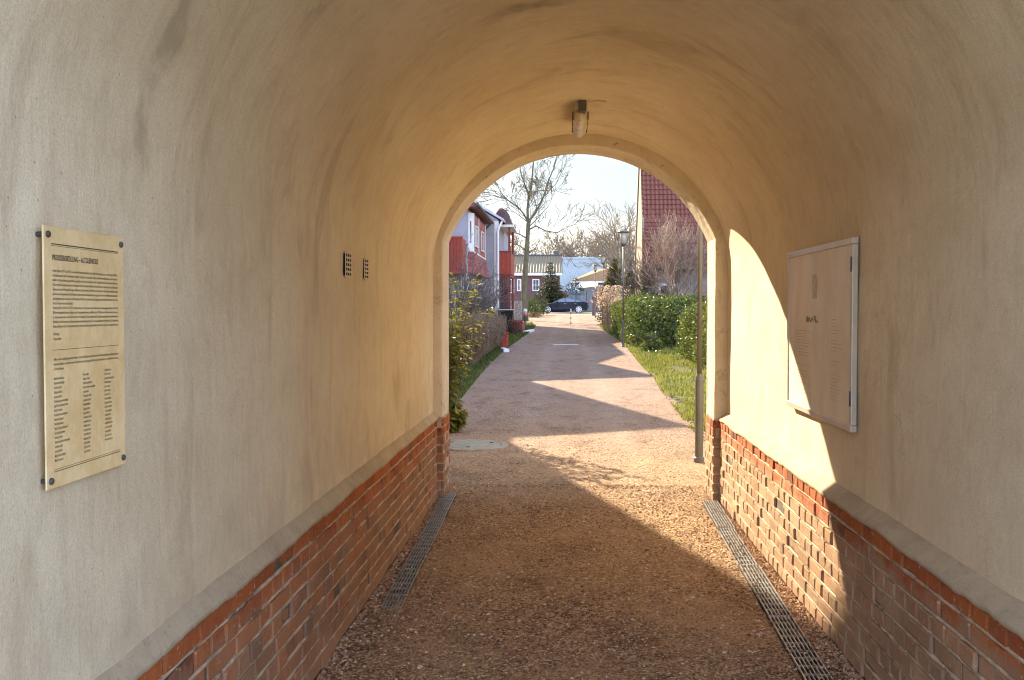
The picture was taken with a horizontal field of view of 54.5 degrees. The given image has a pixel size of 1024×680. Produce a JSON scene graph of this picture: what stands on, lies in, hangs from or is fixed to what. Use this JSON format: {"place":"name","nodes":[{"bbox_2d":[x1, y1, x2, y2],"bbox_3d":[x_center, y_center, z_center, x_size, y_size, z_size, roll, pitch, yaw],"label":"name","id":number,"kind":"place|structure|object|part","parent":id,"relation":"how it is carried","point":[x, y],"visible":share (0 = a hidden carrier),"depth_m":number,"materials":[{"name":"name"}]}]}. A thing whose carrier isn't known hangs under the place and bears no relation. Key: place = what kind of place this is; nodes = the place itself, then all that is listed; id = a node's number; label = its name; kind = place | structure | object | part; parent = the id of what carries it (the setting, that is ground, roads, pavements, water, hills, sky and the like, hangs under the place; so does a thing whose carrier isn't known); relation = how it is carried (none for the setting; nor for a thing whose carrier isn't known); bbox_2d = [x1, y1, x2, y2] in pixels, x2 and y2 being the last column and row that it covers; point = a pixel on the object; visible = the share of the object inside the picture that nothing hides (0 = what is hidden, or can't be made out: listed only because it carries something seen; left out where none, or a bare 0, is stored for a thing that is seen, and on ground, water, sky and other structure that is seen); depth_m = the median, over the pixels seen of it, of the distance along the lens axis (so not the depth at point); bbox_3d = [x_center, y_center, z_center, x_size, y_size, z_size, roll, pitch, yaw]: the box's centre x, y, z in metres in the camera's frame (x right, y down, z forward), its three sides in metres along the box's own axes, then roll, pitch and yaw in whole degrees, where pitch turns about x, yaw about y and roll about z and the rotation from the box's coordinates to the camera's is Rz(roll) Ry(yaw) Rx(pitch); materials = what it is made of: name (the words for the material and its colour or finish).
{"place":"outdoors","nodes":[
{"label":"outdoors","id":0,"kind":"place"},
{"bbox_2d":[475,154,637,271],"label":"sky","id":1,"kind":"structure","parent":0,"point":[611,180],"materials":[{"name":"white"}]},
{"bbox_2d":[542,312,606,314],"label":"road","id":2,"kind":"structure","parent":0,"point":[568,313],"depth_m":91.38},
{"bbox_2d":[542,298,588,312],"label":"parked car","id":3,"kind":"object","parent":2,"relation":"on","point":[572,304],"visible":0.77,"depth_m":92.11,"materials":[{"name":"black paint"}]},
{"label":"window","id":4,"kind":"part","parent":3,"relation":"part of","materials":[{"name":"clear glass"}]},
{"bbox_2d":[564,264,585,294],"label":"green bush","id":5,"kind":"object","parent":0,"point":[579,285],"visible":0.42,"depth_m":103.50,"materials":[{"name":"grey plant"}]},
{"bbox_2d":[449,315,705,488],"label":"path","id":6,"kind":"structure","parent":0,"point":[596,364],"depth_m":14.58,"materials":[{"name":"beige concrete"}]},
{"bbox_2d":[449,272,496,433],"bbox_3d":[-0.928,0.166,13.193,1.158,2.161,1.388,-1,2,-34],"label":"evergreen shrub","id":7,"kind":"object","parent":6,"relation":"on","point":[457,421],"visible":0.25,"depth_m":13.04,"materials":[{"name":"green plant"}]},
{"bbox_2d":[449,439,507,451],"bbox_3d":[-0.486,1.247,11.705,0.880,0.058,0.880,0,2,3],"label":"manhole cover","id":8,"kind":"object","parent":6,"relation":"on","point":[470,445],"visible":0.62,"depth_m":11.56,"materials":[{"name":"concrete"}]},
{"bbox_2d":[501,332,508,347],"bbox_3d":[-0.245,0.003,33.675,0.260,0.535,0.280,0,2,3],"label":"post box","id":9,"kind":"object","parent":6,"relation":"on","point":[504,341],"visible":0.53,"depth_m":33.56,"materials":[{"name":"red paint"}]},
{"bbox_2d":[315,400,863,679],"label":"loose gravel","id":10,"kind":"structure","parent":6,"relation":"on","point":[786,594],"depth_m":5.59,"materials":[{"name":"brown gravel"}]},
{"bbox_2d":[592,297,594,315],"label":"gate pillar","id":11,"kind":"structure","parent":6,"relation":"on","point":[593,306],"depth_m":82.71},
{"bbox_2d":[371,333,819,670],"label":"fallen leaves","id":12,"kind":"object","parent":6,"relation":"on","point":[645,442],"visible":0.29,"depth_m":16.31,"materials":[{"name":"brown plant"}]},
{"bbox_2d":[453,311,706,431],"bbox_3d":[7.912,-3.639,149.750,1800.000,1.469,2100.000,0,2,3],"label":"ground","id":13,"kind":"structure","parent":0,"point":[676,367],"depth_m":23.84,"materials":[{"name":"green plant"}]},
{"bbox_2d":[449,202,493,321],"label":"house","id":14,"kind":"structure","parent":13,"relation":"on","point":[475,218],"depth_m":41.63,"materials":[{"name":"red brick"}]},
{"bbox_2d":[475,225,478,248],"bbox_3d":[-1.534,-4.466,43.176,0.070,0.920,1.100,0,2,3],"label":"window","id":15,"kind":"structure","parent":14,"relation":"in","point":[476,228],"depth_m":43.13,"materials":[{"name":"white glass"}]},
{"bbox_2d":[481,231,483,252],"bbox_3d":[-1.370,-4.560,46.270,0.070,0.920,1.300,0,2,3],"label":"window","id":16,"kind":"structure","parent":14,"relation":"in","point":[482,233],"depth_m":46.28,"materials":[{"name":"white glass"}]},
{"bbox_2d":[449,234,507,319],"bbox_3d":[-2.001,-1.631,33.598,3.948,3.951,4.342,0,2,3],"label":"bare shrub","id":17,"kind":"object","parent":13,"relation":"on","point":[464,298],"visible":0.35,"depth_m":33.22,"materials":[{"name":"brown plant"}]},
{"bbox_2d":[449,308,510,365],"bbox_3d":[-1.184,-0.216,30.034,1.807,1.502,9.380,0,2,3],"label":"clipped hedge","id":18,"kind":"object","parent":13,"relation":"on","point":[494,328],"visible":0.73,"depth_m":26.31,"materials":[{"name":"brown plant"}]},
{"bbox_2d":[457,269,513,315],"bbox_3d":[-1.720,-1.540,42.359,3.702,2.941,3.255,0,2,3],"label":"bare shrub","id":19,"kind":"object","parent":13,"relation":"on","point":[495,302],"visible":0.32,"depth_m":41.77,"materials":[{"name":"brown plant"}]},
{"bbox_2d":[449,322,535,405],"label":"grass verge","id":20,"kind":"object","parent":13,"relation":"on","point":[479,369],"depth_m":25.49,"materials":[{"name":"green plant"}]},
{"bbox_2d":[474,201,516,318],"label":"gable house","id":21,"kind":"structure","parent":13,"relation":"on","point":[499,232],"depth_m":50.04,"materials":[{"name":"paint"}]},
{"bbox_2d":[497,309,514,319],"bbox_3d":[-0.308,-0.963,48.577,0.840,1.075,0.800,0,2,3],"label":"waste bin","id":22,"kind":"object","parent":13,"relation":"on","point":[510,312],"visible":0.47,"depth_m":48.22,"materials":[{"name":"black plastic"}]},
{"bbox_2d":[0,0,1023,679],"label":"gateway building","id":23,"kind":"structure","parent":13,"relation":"on","point":[240,176],"depth_m":3.76,"materials":[{"name":"paint"}]},
{"bbox_2d":[35,225,125,490],"bbox_3d":[-0.978,0.033,2.264,0.038,0.557,0.375,0,2,3],"label":"plaque","id":24,"kind":"object","parent":23,"relation":"attached to","point":[83,350],"visible":1,"depth_m":2.23,"materials":[{"name":"beige metal"}]},
{"bbox_2d":[343,251,350,277],"bbox_3d":[-0.848,-0.381,5.032,0.044,0.128,0.133,0,2,3],"label":"air vent","id":25,"kind":"object","parent":23,"relation":"attached to","point":[346,264],"visible":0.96,"depth_m":5.00,"materials":[{"name":"metal"}]},
{"bbox_2d":[363,258,368,279],"bbox_3d":[-0.824,-0.392,5.492,0.044,0.118,0.108,0,2,3],"label":"air vent","id":26,"kind":"object","parent":23,"relation":"attached to","point":[366,268],"visible":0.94,"depth_m":5.48,"materials":[{"name":"metal"}]},
{"bbox_2d":[572,100,605,136],"bbox_3d":[0.501,-1.638,7.331,0.206,0.200,0.843,0,2,-7],"label":"ceiling lamp","id":27,"kind":"object","parent":23,"relation":"attached to","point":[580,116],"visible":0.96,"depth_m":7.06,"materials":[{"name":"beige glass"}]},
{"bbox_2d":[786,237,858,432],"bbox_3d":[1.605,-0.043,5.229,0.035,0.900,1.330,0,2,3],"label":"notice board","id":28,"kind":"object","parent":23,"relation":"attached to","point":[822,309],"visible":1,"depth_m":5.06,"materials":[{"name":"metal"}]},
{"bbox_2d":[501,314,522,333],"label":"plant","id":29,"kind":"object","parent":13,"relation":"on","point":[511,328],"visible":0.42,"depth_m":45.60,"materials":[{"name":"plant"}]},
{"bbox_2d":[510,301,521,319],"bbox_3d":[0.248,-1.555,58.107,0.694,1.470,0.120,0,2,3],"label":"stone screen","id":30,"kind":"object","parent":13,"relation":"on","point":[518,310],"visible":0.41,"depth_m":58.04,"materials":[{"name":"grey stone"}]},
{"bbox_2d":[509,320,524,333],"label":"garden wall","id":31,"kind":"structure","parent":13,"relation":"on","point":[521,323],"depth_m":46.25,"materials":[{"name":"red brick"}]},
{"bbox_2d":[523,309,526,327],"bbox_3d":[0.685,-1.112,52.026,0.220,1.050,0.220,0,2,3],"label":"marker post","id":32,"kind":"object","parent":13,"relation":"on","point":[524,312],"visible":0.91,"depth_m":51.95,"materials":[{"name":"metal"}]},
{"bbox_2d":[510,235,544,253],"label":"tree","id":33,"kind":"object","parent":13,"relation":"on","point":[530,251],"visible":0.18,"depth_m":148.61,"materials":[{"name":"brown plant"}]},
{"bbox_2d":[476,154,593,320],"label":"bare tree","id":34,"kind":"object","parent":13,"relation":"on","point":[524,297],"visible":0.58,"depth_m":67.81,"materials":[{"name":"grey plant"}]},
{"bbox_2d":[527,290,542,315],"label":"green bush","id":35,"kind":"object","parent":13,"relation":"on","point":[532,307],"visible":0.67,"depth_m":79.78,"materials":[{"name":"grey plant"}]},
{"bbox_2d":[528,311,542,317],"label":"green bush","id":36,"kind":"object","parent":13,"relation":"on","point":[532,314],"visible":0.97,"depth_m":75.94,"materials":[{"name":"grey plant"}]},
{"bbox_2d":[510,251,561,304],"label":"house","id":37,"kind":"structure","parent":13,"relation":"on","point":[538,264],"depth_m":104.33,"materials":[{"name":"white paint"}]},
{"bbox_2d":[517,279,520,290],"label":"window","id":38,"kind":"structure","parent":37,"relation":"in","point":[518,280],"depth_m":104.24,"materials":[{"name":"white paint"}]},
{"bbox_2d":[532,279,538,290],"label":"window","id":39,"kind":"structure","parent":37,"relation":"in","point":[535,282],"depth_m":104.16,"materials":[{"name":"white paint"}]},
{"bbox_2d":[531,289,548,314],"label":"green bush","id":40,"kind":"object","parent":13,"relation":"on","point":[541,301],"visible":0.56,"depth_m":84.81,"materials":[{"name":"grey plant"}]},
{"bbox_2d":[532,263,567,311],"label":"spruce tree","id":41,"kind":"object","parent":13,"relation":"on","point":[550,296],"visible":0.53,"depth_m":99.10,"materials":[{"name":"green plant"}]},
{"bbox_2d":[521,230,586,256],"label":"tree","id":42,"kind":"object","parent":13,"relation":"on","point":[548,247],"visible":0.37,"depth_m":148.18,"materials":[{"name":"brown plant"}]},
{"bbox_2d":[560,257,602,294],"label":"white building","id":43,"kind":"structure","parent":13,"relation":"on","point":[571,270],"depth_m":123.54,"materials":[{"name":"paint"}]},
{"bbox_2d":[553,225,613,263],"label":"tree","id":44,"kind":"object","parent":13,"relation":"on","point":[578,235],"visible":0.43,"depth_m":144.00,"materials":[{"name":"brown plant"}]},
{"bbox_2d":[565,291,601,310],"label":"panel fence","id":45,"kind":"object","parent":13,"relation":"on","point":[587,298],"visible":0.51,"depth_m":102.66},
{"bbox_2d":[575,282,597,289],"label":"awning","id":46,"kind":"object","parent":13,"relation":"on","point":[590,284],"visible":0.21,"depth_m":108.12,"materials":[{"name":"white fabric"}]},
{"bbox_2d":[570,265,618,294],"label":"tiled shed","id":47,"kind":"structure","parent":13,"relation":"on","point":[590,277],"depth_m":111.62,"materials":[{"name":"beige tile"}]},
{"bbox_2d":[594,265,596,317],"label":"street lamp","id":48,"kind":"object","parent":13,"relation":"on","point":[595,268],"visible":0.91,"depth_m":74.66,"materials":[{"name":"grey metal"}]},
{"bbox_2d":[600,255,605,325],"bbox_3d":[5.101,-2.722,55.752,0.410,4.110,0.410,0,2,3],"label":"street lamp","id":49,"kind":"object","parent":13,"relation":"on","point":[602,259],"visible":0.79,"depth_m":55.62,"materials":[{"name":"grey metal"}]},
{"bbox_2d":[574,198,636,276],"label":"tall bare tree","id":50,"kind":"object","parent":13,"relation":"on","point":[614,230],"visible":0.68,"depth_m":73.13,"materials":[{"name":"brown plant"}]},
{"bbox_2d":[579,229,634,275],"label":"tree","id":51,"kind":"object","parent":13,"relation":"on","point":[606,265],"visible":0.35,"depth_m":138.71,"materials":[{"name":"brown plant"}]},
{"bbox_2d":[596,258,622,303],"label":"conifer tree","id":52,"kind":"object","parent":13,"relation":"on","point":[611,280],"visible":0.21,"depth_m":65.44,"materials":[{"name":"green plant"}]},
{"bbox_2d":[590,285,630,329],"bbox_3d":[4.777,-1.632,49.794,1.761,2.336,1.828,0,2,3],"label":"pampas grass","id":53,"kind":"object","parent":13,"relation":"on","point":[607,305],"depth_m":49.71,"materials":[{"name":"beige plant"}]},
{"bbox_2d":[594,282,632,324],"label":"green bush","id":54,"kind":"object","parent":13,"relation":"on","point":[597,316],"visible":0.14,"depth_m":57.22,"materials":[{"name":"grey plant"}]},
{"bbox_2d":[603,231,634,273],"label":"tree","id":55,"kind":"object","parent":13,"relation":"on","point":[626,248],"visible":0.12,"depth_m":147.76,"materials":[{"name":"brown plant"}]},
{"bbox_2d":[618,230,628,346],"bbox_3d":[3.832,-1.714,34.209,0.410,4.110,0.410,0,2,3],"label":"street lamp","id":56,"kind":"object","parent":13,"relation":"on","point":[623,237],"visible":0.96,"depth_m":34.16,"materials":[{"name":"grey metal"}]},
{"bbox_2d":[619,271,634,297],"bbox_3d":[7.131,-2.546,59.673,2.038,3.389,2.117,-1,2,-34],"label":"conifer tree","id":57,"kind":"object","parent":13,"relation":"on","point":[626,278],"visible":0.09,"depth_m":59.43,"materials":[{"name":"green plant"}]},
{"bbox_2d":[599,249,663,340],"bbox_3d":[4.757,-1.719,38.101,1.733,3.767,2.857,-1,2,-28],"label":"bare shrub","id":58,"kind":"object","parent":13,"relation":"on","point":[634,283],"visible":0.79,"depth_m":37.78,"materials":[{"name":"brown plant"}]},
{"bbox_2d":[636,331,662,352],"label":"garden plant","id":59,"kind":"object","parent":13,"relation":"on","point":[655,345],"visible":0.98,"depth_m":31.36,"materials":[{"name":"green plant"}]},
{"bbox_2d":[608,291,706,346],"bbox_3d":[6.049,-0.854,39.822,4.178,2.140,12.625,0,2,3],"label":"laurel hedge","id":60,"kind":"object","parent":13,"relation":"on","point":[654,314],"visible":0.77,"depth_m":34.43,"materials":[{"name":"green plant"}]},
{"bbox_2d":[628,209,706,342],"bbox_3d":[6.023,-2.398,36.554,3.885,5.254,4.699,-1,2,-31],"label":"bare shrub","id":61,"kind":"object","parent":13,"relation":"on","point":[679,261],"visible":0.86,"depth_m":36.73,"materials":[{"name":"brown plant"}]},
{"bbox_2d":[634,168,706,301],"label":"red roof house","id":62,"kind":"structure","parent":13,"relation":"on","point":[657,197],"depth_m":39.65,"materials":[{"name":"brown tile"}]},
{"bbox_2d":[659,284,678,301],"bbox_3d":[6.253,-1.724,39.672,0.800,1.050,0.070,0,2,3],"label":"window","id":63,"kind":"structure","parent":62,"relation":"in","point":[664,285],"depth_m":39.67,"materials":[{"name":"white paint"}]},
{"bbox_2d":[674,299,706,369],"bbox_3d":[5.927,-0.205,25.881,2.948,2.031,6.125,0,2,3],"label":"laurel hedge","id":64,"kind":"object","parent":13,"relation":"on","point":[688,314],"visible":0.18,"depth_m":26.31,"materials":[{"name":"green plant"}]},
{"bbox_2d":[694,225,703,462],"bbox_3d":[1.974,-0.671,10.445,0.410,4.110,0.410,0,2,3],"label":"street lamp","id":65,"kind":"object","parent":13,"relation":"on","point":[699,396],"visible":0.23,"depth_m":10.45,"materials":[{"name":"grey metal"}]},
{"bbox_2d":[314,487,864,679],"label":"passage floor","id":66,"kind":"structure","parent":0,"point":[430,673],"depth_m":5.44,"materials":[{"name":"brown gravel"}]},
{"bbox_2d":[377,493,455,621],"bbox_3d":[-0.603,1.421,6.647,0.116,0.079,3.881,0,2,2],"label":"drain channel","id":67,"kind":"object","parent":66,"relation":"in","point":[410,578],"visible":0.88,"depth_m":6.36,"materials":[{"name":"metal"}]},
{"bbox_2d":[702,500,833,679],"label":"drain channel","id":68,"kind":"object","parent":66,"relation":"in","point":[787,637],"visible":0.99,"depth_m":5.32,"materials":[{"name":"metal"}]}
]}

